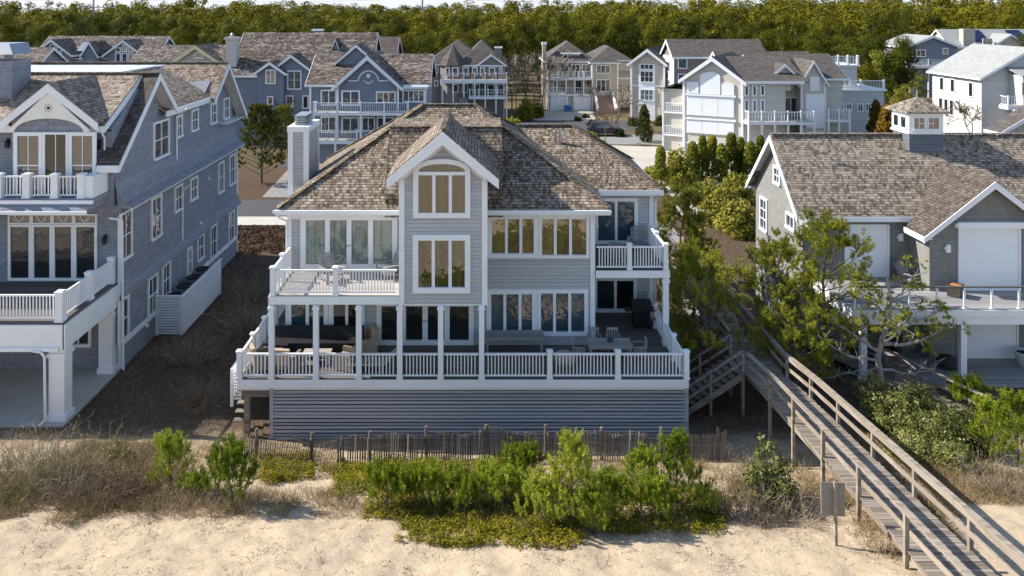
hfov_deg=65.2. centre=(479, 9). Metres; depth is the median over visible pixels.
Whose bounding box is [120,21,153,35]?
forest pine
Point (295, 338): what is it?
covered sofa
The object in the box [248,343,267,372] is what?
lounge chair
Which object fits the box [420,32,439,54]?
forest pine
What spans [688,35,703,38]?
forest pine
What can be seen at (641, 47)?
forest pine
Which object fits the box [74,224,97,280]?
door
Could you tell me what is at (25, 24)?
forest pine
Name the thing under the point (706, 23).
forest pine
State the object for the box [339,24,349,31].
forest pine
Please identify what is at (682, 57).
gabled house
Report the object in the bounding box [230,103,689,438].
beach house
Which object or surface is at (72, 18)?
forest pine
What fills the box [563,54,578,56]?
window
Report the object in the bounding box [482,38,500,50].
forest pine
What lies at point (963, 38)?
gabled house
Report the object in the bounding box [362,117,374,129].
window
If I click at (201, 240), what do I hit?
window
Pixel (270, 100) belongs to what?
window
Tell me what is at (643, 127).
holly tree
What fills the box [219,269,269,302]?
dry brush
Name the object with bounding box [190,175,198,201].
window
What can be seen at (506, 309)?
window
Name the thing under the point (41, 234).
door
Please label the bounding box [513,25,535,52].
forest pine
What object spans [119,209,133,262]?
window
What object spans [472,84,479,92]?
window
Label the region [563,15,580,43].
forest pine
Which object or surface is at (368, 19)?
forest pine
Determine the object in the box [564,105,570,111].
rubbish bin
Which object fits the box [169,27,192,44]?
forest pine
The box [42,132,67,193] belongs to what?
door
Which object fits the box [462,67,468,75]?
window
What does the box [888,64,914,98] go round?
forest pine
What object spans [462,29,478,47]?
forest pine
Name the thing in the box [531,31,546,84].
forest pine
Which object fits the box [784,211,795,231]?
window
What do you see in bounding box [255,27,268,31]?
forest pine
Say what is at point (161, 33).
forest pine
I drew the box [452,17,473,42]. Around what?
forest pine
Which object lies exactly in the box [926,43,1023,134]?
white house
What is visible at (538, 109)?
round bush
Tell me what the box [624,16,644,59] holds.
forest pine
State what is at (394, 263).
garden chair
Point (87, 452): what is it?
dry brush
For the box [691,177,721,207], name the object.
leafy shrub
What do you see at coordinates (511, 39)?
forest pine
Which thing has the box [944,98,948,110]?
window
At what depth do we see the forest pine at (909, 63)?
132.13 m
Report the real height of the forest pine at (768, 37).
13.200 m
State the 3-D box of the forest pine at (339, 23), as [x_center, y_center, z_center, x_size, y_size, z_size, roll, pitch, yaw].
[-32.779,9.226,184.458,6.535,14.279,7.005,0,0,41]
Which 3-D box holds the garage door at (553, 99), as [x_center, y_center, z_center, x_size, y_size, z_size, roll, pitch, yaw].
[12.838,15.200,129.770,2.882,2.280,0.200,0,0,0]
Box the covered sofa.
[266,325,363,357]
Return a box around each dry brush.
[0,412,103,488]
[0,415,126,506]
[0,417,62,466]
[0,430,67,509]
[15,438,168,515]
[17,418,140,490]
[43,415,192,517]
[97,446,206,519]
[127,479,191,525]
[133,319,242,370]
[161,368,229,416]
[164,481,224,515]
[197,288,266,339]
[215,479,262,513]
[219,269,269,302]
[328,481,362,511]
[555,442,621,485]
[684,480,753,521]
[685,462,801,537]
[716,437,769,488]
[722,458,856,536]
[941,443,1023,503]
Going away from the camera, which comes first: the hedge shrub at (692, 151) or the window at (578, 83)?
the hedge shrub at (692, 151)
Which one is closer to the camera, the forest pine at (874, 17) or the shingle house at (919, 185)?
the shingle house at (919, 185)
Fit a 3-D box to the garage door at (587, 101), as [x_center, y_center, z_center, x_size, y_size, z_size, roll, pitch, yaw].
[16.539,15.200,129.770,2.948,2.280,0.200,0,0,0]
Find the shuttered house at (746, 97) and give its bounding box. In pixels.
[660,52,850,152]
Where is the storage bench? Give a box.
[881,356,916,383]
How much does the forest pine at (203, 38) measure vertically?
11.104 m
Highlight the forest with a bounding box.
[0,0,1023,59]
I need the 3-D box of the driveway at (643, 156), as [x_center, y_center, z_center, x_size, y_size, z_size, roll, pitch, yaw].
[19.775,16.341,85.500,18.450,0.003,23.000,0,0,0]
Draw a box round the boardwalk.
[658,233,1023,575]
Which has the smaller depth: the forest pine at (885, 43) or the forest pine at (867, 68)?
the forest pine at (867, 68)
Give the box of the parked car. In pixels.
[587,121,624,136]
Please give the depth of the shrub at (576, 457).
20.70 m
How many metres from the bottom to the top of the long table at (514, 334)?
0.720 m
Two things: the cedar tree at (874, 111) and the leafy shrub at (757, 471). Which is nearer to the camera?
the leafy shrub at (757, 471)
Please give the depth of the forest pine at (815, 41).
127.03 m
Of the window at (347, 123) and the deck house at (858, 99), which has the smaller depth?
the window at (347, 123)
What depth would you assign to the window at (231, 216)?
52.33 m
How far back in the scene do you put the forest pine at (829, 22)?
154.88 m
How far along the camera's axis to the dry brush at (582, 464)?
25.14 m
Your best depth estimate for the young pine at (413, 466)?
22.32 m
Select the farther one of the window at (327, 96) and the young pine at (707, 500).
the window at (327, 96)
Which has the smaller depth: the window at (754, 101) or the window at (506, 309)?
the window at (506, 309)
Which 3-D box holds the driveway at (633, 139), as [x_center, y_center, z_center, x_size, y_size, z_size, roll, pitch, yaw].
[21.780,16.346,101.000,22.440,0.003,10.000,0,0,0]
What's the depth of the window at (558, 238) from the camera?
33.38 m
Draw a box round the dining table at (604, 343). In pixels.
[586,338,632,364]
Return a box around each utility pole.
[87,0,100,21]
[416,0,428,22]
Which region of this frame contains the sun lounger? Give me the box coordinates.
[347,347,396,372]
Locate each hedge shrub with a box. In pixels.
[686,141,702,181]
[695,134,711,179]
[703,134,719,178]
[712,143,730,181]
[724,132,741,175]
[732,136,748,175]
[738,141,757,179]
[751,134,764,161]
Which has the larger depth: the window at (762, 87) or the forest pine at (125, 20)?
the forest pine at (125, 20)
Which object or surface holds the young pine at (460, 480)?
on the ground at (180, 550)
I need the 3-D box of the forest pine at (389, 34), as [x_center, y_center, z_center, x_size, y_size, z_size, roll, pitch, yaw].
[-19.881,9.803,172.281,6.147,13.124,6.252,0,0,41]
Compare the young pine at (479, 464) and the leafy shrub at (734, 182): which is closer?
the young pine at (479, 464)
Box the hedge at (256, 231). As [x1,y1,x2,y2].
[236,224,285,253]
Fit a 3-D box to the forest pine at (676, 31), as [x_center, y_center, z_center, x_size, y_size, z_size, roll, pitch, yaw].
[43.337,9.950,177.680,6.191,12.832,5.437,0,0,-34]
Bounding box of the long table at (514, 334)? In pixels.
[485,330,543,352]
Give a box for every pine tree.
[237,102,287,182]
[268,103,294,151]
[651,237,778,377]
[656,177,720,288]
[656,251,728,353]
[676,225,725,272]
[738,237,855,374]
[752,300,832,388]
[764,206,893,382]
[817,255,971,392]
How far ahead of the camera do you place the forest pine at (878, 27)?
167.28 m
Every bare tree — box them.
[502,55,529,108]
[502,55,543,111]
[503,50,542,96]
[509,58,575,106]
[510,50,577,103]
[579,84,600,105]
[593,109,620,141]
[610,84,641,126]
[909,61,922,80]
[945,99,985,134]
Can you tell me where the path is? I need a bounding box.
[656,220,715,336]
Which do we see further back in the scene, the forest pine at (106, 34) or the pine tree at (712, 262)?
the forest pine at (106, 34)
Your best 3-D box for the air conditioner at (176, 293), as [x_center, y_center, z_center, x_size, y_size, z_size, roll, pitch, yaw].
[-15.650,14.990,40.950,0.840,0.840,0.840,0,0,0]
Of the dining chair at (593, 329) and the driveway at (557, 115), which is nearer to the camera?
the dining chair at (593, 329)
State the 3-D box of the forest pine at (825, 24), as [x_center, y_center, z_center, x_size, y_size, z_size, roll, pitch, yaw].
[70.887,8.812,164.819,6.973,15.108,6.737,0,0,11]
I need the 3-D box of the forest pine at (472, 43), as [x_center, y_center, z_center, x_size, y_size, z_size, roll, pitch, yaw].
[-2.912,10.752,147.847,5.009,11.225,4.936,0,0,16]
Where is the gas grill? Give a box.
[624,299,655,328]
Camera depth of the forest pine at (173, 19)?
170.08 m
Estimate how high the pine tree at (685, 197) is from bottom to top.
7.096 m
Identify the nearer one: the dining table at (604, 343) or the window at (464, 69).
the dining table at (604, 343)
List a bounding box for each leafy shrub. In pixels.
[103,436,125,462]
[117,447,138,464]
[665,144,700,186]
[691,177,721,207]
[699,184,746,227]
[712,196,755,240]
[718,170,755,203]
[732,433,799,513]
[851,370,898,412]
[854,386,929,439]
[883,429,934,467]
[887,379,947,424]
[888,408,978,463]
[924,439,987,479]
[926,403,1008,460]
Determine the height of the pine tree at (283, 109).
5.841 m
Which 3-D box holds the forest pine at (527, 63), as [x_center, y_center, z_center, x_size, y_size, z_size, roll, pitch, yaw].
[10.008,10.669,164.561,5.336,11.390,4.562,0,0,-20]
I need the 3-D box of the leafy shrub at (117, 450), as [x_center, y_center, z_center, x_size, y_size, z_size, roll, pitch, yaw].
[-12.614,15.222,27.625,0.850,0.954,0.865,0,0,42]
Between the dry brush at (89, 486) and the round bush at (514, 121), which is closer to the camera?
the dry brush at (89, 486)
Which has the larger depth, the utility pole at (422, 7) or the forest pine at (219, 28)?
the utility pole at (422, 7)
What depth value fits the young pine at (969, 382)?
32.42 m
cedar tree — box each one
[865,99,884,134]
[874,103,892,134]
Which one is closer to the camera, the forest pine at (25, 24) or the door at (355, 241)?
the door at (355, 241)
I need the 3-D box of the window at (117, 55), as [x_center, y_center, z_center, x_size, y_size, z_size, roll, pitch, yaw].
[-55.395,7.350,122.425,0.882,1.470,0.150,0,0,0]
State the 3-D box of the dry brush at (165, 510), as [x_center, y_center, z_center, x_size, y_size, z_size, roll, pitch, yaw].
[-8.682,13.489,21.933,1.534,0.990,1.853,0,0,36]
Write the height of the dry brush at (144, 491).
1.529 m
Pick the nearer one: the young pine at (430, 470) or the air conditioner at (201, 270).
the young pine at (430, 470)
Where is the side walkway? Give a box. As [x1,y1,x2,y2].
[800,318,986,413]
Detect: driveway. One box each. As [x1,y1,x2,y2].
[263,163,322,196]
[527,110,594,119]
[597,134,661,144]
[612,145,749,184]
[666,186,707,214]
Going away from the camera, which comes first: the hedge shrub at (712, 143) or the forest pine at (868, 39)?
the hedge shrub at (712, 143)
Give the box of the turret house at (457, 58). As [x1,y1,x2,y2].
[432,39,506,117]
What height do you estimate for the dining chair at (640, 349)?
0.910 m
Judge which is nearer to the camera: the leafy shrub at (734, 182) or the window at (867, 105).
the leafy shrub at (734, 182)
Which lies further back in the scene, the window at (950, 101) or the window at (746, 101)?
the window at (950, 101)
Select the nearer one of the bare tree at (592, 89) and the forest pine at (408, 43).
the bare tree at (592, 89)
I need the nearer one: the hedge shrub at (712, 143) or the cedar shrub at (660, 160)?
the cedar shrub at (660, 160)
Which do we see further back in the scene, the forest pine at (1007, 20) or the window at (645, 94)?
the forest pine at (1007, 20)
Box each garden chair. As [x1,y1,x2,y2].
[318,252,345,284]
[374,250,398,276]
[606,241,626,263]
[627,225,647,253]
[894,260,920,284]
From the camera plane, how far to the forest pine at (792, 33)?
164.10 m
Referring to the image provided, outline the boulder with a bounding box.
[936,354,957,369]
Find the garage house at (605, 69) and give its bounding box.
[539,40,631,112]
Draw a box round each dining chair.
[572,336,585,363]
[586,327,601,352]
[605,327,620,352]
[632,336,647,362]
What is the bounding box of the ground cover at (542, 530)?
[256,448,728,550]
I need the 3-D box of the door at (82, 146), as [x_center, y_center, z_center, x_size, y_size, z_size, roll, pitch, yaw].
[-17.546,6.876,35.305,1.227,2.934,0.090,0,0,0]
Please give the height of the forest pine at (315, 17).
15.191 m
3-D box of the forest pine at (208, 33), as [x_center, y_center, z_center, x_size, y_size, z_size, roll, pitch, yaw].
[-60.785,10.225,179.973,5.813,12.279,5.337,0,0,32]
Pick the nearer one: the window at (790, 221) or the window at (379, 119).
the window at (790, 221)
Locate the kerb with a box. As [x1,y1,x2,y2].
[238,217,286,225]
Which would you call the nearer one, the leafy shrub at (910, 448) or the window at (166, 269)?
the leafy shrub at (910, 448)
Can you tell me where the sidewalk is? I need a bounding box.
[278,159,287,166]
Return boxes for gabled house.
[0,47,68,61]
[40,36,174,61]
[130,33,240,66]
[215,29,381,147]
[305,42,436,162]
[379,37,402,53]
[627,45,667,120]
[660,39,809,87]
[885,34,961,96]
[931,29,1023,51]
[984,105,1023,134]
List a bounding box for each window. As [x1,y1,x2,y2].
[72,328,91,347]
[115,53,120,61]
[118,293,130,345]
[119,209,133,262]
[121,44,127,51]
[122,53,127,61]
[128,53,133,61]
[147,271,158,318]
[150,193,162,241]
[153,117,170,160]
[162,260,171,299]
[174,183,182,213]
[175,114,183,138]
[186,245,192,275]
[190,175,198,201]
[191,108,199,132]
[192,52,204,58]
[197,233,204,262]
[210,102,217,124]
[210,223,217,260]
[218,160,224,194]
[223,97,230,119]
[228,209,234,243]
[229,153,235,186]
[265,70,275,83]
[267,96,273,104]
[285,95,293,106]
[287,70,301,89]
[287,305,328,324]
[302,95,308,108]
[321,90,335,105]
[321,116,335,132]
[329,305,364,330]
[341,90,359,105]
[341,117,358,132]
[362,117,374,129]
[376,91,395,102]
[377,117,393,127]
[402,90,424,102]
[413,158,469,217]
[413,234,469,293]
[446,67,449,75]
[452,67,457,75]
[454,84,457,92]
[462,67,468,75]
[462,84,467,92]
[472,67,477,75]
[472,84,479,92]
[480,67,484,75]
[486,289,536,329]
[487,84,493,92]
[487,215,538,257]
[489,67,494,75]
[498,84,503,92]
[537,289,587,335]
[539,215,589,257]
[553,80,564,91]
[560,64,568,75]
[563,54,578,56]
[571,64,579,75]
[573,80,589,91]
[582,64,589,75]
[596,65,610,73]
[618,63,629,69]
[618,77,629,84]
[640,64,653,69]
[640,71,653,82]
[640,89,653,100]
[665,60,669,72]
[665,78,669,87]
[678,59,686,68]
[744,85,748,95]
[744,99,748,111]
[752,85,756,95]
[752,99,756,111]
[759,195,767,233]
[760,85,764,95]
[760,99,764,111]
[772,165,780,186]
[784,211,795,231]
[785,97,795,111]
[843,78,849,86]
[846,103,852,111]
[857,103,863,111]
[865,103,871,111]
[911,50,925,56]
[939,77,943,90]
[939,97,942,107]
[942,48,947,53]
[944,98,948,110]
[949,99,953,115]
[950,79,954,92]
[968,82,972,96]
[982,38,991,44]
[1021,82,1023,95]
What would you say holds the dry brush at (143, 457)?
on the ground at (180, 550)
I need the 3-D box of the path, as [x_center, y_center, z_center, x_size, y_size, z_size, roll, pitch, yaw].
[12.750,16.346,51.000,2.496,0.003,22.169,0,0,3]
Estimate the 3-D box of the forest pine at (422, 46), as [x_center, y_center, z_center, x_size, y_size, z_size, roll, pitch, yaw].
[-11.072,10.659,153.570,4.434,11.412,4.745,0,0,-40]
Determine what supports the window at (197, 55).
in the gabled house at (206, 52)
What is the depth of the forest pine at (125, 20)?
157.41 m
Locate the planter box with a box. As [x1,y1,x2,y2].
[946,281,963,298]
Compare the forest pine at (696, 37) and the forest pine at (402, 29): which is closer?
the forest pine at (696, 37)
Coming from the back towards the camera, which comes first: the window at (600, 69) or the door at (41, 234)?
the window at (600, 69)
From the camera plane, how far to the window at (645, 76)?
118.12 m
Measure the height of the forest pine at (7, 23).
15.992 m
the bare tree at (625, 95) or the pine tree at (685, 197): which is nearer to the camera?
the pine tree at (685, 197)
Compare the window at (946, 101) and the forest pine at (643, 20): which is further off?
the forest pine at (643, 20)
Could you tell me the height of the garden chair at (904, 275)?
1.032 m
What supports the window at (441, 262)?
in the beach house at (480, 219)
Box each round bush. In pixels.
[506,116,520,123]
[514,96,536,120]
[532,102,544,117]
[613,131,626,136]
[626,116,637,126]
[644,165,659,178]
[651,115,661,125]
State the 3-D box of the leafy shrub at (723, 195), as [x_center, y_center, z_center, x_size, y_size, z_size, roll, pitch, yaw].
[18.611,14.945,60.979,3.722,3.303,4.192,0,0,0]
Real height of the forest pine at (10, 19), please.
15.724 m
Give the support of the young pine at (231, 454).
on the ground at (180, 550)
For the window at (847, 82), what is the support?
in the deck house at (858, 99)
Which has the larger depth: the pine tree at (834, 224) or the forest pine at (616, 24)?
the forest pine at (616, 24)
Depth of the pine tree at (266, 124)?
74.82 m
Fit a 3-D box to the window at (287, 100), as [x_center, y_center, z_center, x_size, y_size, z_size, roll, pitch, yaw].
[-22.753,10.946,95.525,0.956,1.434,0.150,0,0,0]
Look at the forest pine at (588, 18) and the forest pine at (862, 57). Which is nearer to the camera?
the forest pine at (862, 57)
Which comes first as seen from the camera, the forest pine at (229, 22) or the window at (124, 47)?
the window at (124, 47)
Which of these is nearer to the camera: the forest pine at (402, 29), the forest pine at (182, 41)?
the forest pine at (182, 41)
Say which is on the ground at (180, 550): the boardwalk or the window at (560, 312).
the boardwalk
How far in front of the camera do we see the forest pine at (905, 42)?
126.68 m
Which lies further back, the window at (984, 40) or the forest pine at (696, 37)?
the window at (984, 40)
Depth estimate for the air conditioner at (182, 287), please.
42.05 m
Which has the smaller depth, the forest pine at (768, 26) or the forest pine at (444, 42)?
the forest pine at (444, 42)
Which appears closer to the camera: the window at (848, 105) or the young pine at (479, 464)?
the young pine at (479, 464)
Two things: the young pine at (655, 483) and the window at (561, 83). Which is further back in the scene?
the window at (561, 83)
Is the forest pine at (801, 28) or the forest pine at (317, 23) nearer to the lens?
the forest pine at (801, 28)
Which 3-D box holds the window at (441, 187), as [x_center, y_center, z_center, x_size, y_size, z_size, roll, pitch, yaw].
[-1.447,6.757,30.240,2.166,2.242,0.120,0,0,0]
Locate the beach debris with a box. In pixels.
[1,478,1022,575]
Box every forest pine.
[0,12,25,41]
[0,13,21,40]
[15,19,33,36]
[19,20,38,46]
[25,24,56,46]
[27,22,47,45]
[28,22,57,46]
[59,12,87,35]
[61,27,80,35]
[70,17,94,35]
[83,11,115,35]
[86,12,117,35]
[94,32,114,35]
[111,21,120,35]
[113,23,131,34]
[114,14,141,35]
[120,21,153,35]
[136,13,165,35]
[148,31,169,35]
[163,14,184,35]
[169,15,196,44]
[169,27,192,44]
[171,36,190,44]
[177,20,199,44]
[194,39,216,44]
[197,35,211,43]
[199,28,217,39]
[212,20,234,43]
[217,24,243,44]
[218,16,246,43]
[250,12,273,31]
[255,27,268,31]
[271,15,291,31]
[276,23,298,31]
[298,15,320,31]
[303,18,326,31]
[320,23,337,31]
[328,19,347,31]
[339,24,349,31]
[346,26,363,31]
[358,12,382,31]
[370,23,388,35]
[370,27,383,36]
[381,25,396,36]
[390,17,414,50]
[395,34,412,53]
[401,37,416,53]
[409,38,425,53]
[415,36,431,53]
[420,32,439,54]
[434,32,452,55]
[438,30,450,50]
[448,26,471,45]
[449,16,467,40]
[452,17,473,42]
[454,12,480,43]
[459,38,473,46]
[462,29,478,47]
[477,28,508,57]
[480,22,494,34]
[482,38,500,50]
[489,36,510,61]
[502,26,519,79]
[503,44,512,63]
[509,19,539,94]
[511,32,538,88]
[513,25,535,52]
[518,37,538,88]
[524,11,541,79]
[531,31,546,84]
[534,8,555,52]
[542,25,571,51]
[546,11,574,50]
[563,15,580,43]
[563,19,583,50]
[572,21,598,52]
[574,16,599,49]
[580,19,608,47]
[592,13,606,44]
[594,27,608,46]
[599,28,627,54]
[606,17,640,57]
[609,14,631,54]
[624,15,644,58]
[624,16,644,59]
[635,15,656,42]
[638,24,661,53]
[639,17,667,47]
[664,25,681,38]
[669,32,677,38]
[675,17,700,38]
[680,20,704,37]
[688,12,714,38]
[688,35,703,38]
[703,33,718,38]
[714,10,737,38]
[720,18,744,38]
[735,26,761,38]
[738,26,762,38]
[744,21,758,30]
[753,18,778,40]
[753,29,779,50]
[763,11,783,47]
[765,14,799,50]
[776,33,791,50]
[778,19,810,51]
[784,19,807,50]
[800,27,835,55]
[803,19,827,47]
[803,41,823,53]
[805,37,825,53]
[809,16,837,48]
[809,27,834,59]
[815,15,846,54]
[816,11,843,48]
[829,34,842,54]
[833,24,858,61]
[833,49,857,79]
[836,37,861,76]
[844,41,861,78]
[857,32,891,81]
[857,63,877,85]
[858,8,886,37]
[858,34,890,71]
[858,37,897,90]
[859,48,889,98]
[863,33,892,56]
[867,16,890,40]
[879,8,904,39]
[884,15,906,34]
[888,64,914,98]
[892,34,920,81]
[893,42,917,89]
[893,49,918,86]
[896,18,918,35]
[898,7,920,33]
[916,13,951,34]
[948,13,974,28]
[995,4,1023,28]
[1013,32,1023,46]
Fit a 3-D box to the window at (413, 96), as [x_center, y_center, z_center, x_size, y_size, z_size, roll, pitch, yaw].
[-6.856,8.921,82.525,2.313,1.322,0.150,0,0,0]
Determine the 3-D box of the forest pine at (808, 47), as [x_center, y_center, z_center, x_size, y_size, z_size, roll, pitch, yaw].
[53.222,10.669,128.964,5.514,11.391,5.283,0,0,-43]
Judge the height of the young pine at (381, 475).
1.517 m
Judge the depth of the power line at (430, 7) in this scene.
234.97 m
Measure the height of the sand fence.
1.522 m
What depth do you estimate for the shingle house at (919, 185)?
39.06 m
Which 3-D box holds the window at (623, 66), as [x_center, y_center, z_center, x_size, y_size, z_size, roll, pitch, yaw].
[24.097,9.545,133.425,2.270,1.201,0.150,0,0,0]
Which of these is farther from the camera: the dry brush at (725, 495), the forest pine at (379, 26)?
the forest pine at (379, 26)
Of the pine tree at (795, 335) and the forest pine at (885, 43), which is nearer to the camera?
the pine tree at (795, 335)
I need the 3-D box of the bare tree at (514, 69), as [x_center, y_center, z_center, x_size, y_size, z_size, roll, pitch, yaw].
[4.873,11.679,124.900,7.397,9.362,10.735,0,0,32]
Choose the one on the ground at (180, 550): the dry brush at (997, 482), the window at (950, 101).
the dry brush at (997, 482)
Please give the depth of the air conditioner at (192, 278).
43.45 m
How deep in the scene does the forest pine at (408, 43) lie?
160.34 m
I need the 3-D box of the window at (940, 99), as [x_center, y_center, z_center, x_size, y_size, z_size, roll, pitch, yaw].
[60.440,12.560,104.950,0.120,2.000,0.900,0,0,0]
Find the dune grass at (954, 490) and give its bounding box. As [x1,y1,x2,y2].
[0,420,1023,560]
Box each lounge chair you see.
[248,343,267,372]
[275,348,301,372]
[333,342,362,371]
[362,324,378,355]
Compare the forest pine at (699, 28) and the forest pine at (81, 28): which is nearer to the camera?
the forest pine at (81, 28)
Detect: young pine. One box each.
[141,427,199,494]
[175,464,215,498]
[192,430,260,504]
[345,452,412,509]
[387,455,425,503]
[406,454,447,509]
[431,457,483,511]
[462,454,499,504]
[469,456,530,507]
[494,434,555,483]
[513,464,570,522]
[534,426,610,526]
[566,479,620,534]
[582,462,639,520]
[612,440,664,510]
[631,466,678,521]
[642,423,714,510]
[691,480,723,513]
[941,370,996,408]
[959,392,1022,460]
[977,385,1023,473]
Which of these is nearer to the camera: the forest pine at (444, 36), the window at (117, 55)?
the window at (117, 55)
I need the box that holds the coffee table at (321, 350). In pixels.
[303,348,331,365]
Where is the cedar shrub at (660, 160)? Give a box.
[651,145,670,191]
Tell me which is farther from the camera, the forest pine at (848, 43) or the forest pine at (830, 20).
the forest pine at (830, 20)
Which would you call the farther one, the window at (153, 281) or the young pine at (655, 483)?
the window at (153, 281)
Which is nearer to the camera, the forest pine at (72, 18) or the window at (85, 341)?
the window at (85, 341)
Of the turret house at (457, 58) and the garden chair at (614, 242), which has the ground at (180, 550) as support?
the turret house at (457, 58)
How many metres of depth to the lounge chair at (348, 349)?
30.95 m
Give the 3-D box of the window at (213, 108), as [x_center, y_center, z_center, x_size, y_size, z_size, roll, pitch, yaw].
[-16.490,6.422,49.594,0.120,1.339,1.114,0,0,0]
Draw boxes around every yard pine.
[846,45,875,85]
[857,49,898,100]
[880,48,911,102]
[890,83,912,104]
[906,73,931,101]
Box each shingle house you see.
[0,42,246,426]
[744,91,1023,387]
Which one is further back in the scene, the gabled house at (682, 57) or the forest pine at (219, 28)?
the forest pine at (219, 28)
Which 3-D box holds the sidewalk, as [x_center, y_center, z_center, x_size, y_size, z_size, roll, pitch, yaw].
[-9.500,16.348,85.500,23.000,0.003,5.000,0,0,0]
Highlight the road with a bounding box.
[238,120,637,216]
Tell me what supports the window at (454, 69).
in the turret house at (457, 58)
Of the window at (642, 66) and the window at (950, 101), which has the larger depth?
the window at (642, 66)
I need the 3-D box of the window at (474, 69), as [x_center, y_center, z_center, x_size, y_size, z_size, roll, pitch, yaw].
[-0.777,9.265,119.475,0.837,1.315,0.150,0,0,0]
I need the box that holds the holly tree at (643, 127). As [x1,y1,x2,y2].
[634,104,653,141]
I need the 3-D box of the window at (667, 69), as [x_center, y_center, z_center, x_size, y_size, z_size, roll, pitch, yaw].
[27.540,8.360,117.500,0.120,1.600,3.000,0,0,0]
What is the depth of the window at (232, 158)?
52.52 m
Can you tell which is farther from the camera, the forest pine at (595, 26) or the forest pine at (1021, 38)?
the forest pine at (595, 26)
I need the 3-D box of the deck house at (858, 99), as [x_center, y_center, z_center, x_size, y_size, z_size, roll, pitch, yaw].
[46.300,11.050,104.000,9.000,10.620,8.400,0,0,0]
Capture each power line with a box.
[23,7,1005,10]
[29,0,1012,1]
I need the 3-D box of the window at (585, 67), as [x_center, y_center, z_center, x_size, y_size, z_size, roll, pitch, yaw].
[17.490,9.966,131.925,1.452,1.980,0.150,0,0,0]
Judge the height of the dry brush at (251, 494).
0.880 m
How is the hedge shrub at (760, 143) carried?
on the ground at (180, 550)
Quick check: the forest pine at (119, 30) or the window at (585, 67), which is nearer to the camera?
the window at (585, 67)
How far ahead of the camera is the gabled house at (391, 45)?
123.65 m
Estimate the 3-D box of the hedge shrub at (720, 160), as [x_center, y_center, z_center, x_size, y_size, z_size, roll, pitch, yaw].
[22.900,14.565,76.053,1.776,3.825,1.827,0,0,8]
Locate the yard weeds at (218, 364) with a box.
[59,259,960,445]
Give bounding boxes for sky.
[0,0,1000,11]
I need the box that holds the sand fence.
[240,424,727,464]
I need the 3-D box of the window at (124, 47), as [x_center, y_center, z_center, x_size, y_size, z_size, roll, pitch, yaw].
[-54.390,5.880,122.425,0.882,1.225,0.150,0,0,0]
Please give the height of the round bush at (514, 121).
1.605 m
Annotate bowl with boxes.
[607,337,612,342]
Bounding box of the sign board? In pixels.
[820,481,844,545]
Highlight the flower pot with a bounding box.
[1013,347,1023,368]
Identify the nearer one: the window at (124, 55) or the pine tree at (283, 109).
the pine tree at (283, 109)
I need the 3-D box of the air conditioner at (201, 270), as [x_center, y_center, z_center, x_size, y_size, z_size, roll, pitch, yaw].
[-15.650,14.990,45.150,0.840,0.840,0.840,0,0,0]
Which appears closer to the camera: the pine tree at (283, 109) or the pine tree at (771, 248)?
the pine tree at (771, 248)
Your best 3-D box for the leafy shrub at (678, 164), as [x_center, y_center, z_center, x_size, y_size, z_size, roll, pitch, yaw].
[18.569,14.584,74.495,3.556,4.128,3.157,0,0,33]
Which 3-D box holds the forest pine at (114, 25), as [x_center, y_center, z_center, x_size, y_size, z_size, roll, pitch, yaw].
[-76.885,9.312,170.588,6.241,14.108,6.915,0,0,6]
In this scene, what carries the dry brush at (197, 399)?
on the ground at (180, 550)
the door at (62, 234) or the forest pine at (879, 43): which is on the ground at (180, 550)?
the forest pine at (879, 43)
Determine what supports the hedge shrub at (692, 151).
on the ground at (180, 550)
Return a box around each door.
[8,224,30,280]
[13,132,41,193]
[31,224,51,280]
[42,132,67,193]
[52,224,73,280]
[68,132,96,193]
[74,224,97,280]
[300,215,397,268]
[377,305,473,344]
[550,96,567,109]
[573,96,590,109]
[595,198,637,243]
[595,277,636,312]
[596,79,610,91]
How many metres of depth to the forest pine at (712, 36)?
154.90 m
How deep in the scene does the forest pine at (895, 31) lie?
178.03 m
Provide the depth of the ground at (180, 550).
21.21 m
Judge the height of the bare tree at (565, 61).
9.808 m
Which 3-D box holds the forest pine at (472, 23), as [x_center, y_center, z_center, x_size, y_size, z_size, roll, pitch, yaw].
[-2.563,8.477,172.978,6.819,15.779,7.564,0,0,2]
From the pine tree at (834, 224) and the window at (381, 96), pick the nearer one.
the pine tree at (834, 224)
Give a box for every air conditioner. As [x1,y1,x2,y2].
[163,292,182,310]
[173,283,194,296]
[183,274,201,283]
[193,266,209,274]
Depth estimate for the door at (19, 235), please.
36.27 m
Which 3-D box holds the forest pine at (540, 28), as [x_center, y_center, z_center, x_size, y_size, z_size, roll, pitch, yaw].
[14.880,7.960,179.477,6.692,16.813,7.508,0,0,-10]
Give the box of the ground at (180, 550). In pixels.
[0,12,1023,575]
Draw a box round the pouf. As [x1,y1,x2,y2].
[554,350,575,367]
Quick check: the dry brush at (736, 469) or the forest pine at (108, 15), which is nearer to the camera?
the dry brush at (736, 469)
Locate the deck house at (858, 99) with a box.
[830,55,886,134]
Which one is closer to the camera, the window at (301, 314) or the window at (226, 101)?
the window at (301, 314)
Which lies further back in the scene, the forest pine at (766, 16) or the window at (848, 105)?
the forest pine at (766, 16)
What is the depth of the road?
67.80 m
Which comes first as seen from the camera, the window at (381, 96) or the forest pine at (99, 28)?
the window at (381, 96)
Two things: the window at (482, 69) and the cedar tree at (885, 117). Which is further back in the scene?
the window at (482, 69)
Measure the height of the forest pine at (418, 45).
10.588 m
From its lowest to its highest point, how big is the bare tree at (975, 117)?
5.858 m
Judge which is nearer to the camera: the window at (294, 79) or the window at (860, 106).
the window at (294, 79)
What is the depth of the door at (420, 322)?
33.38 m

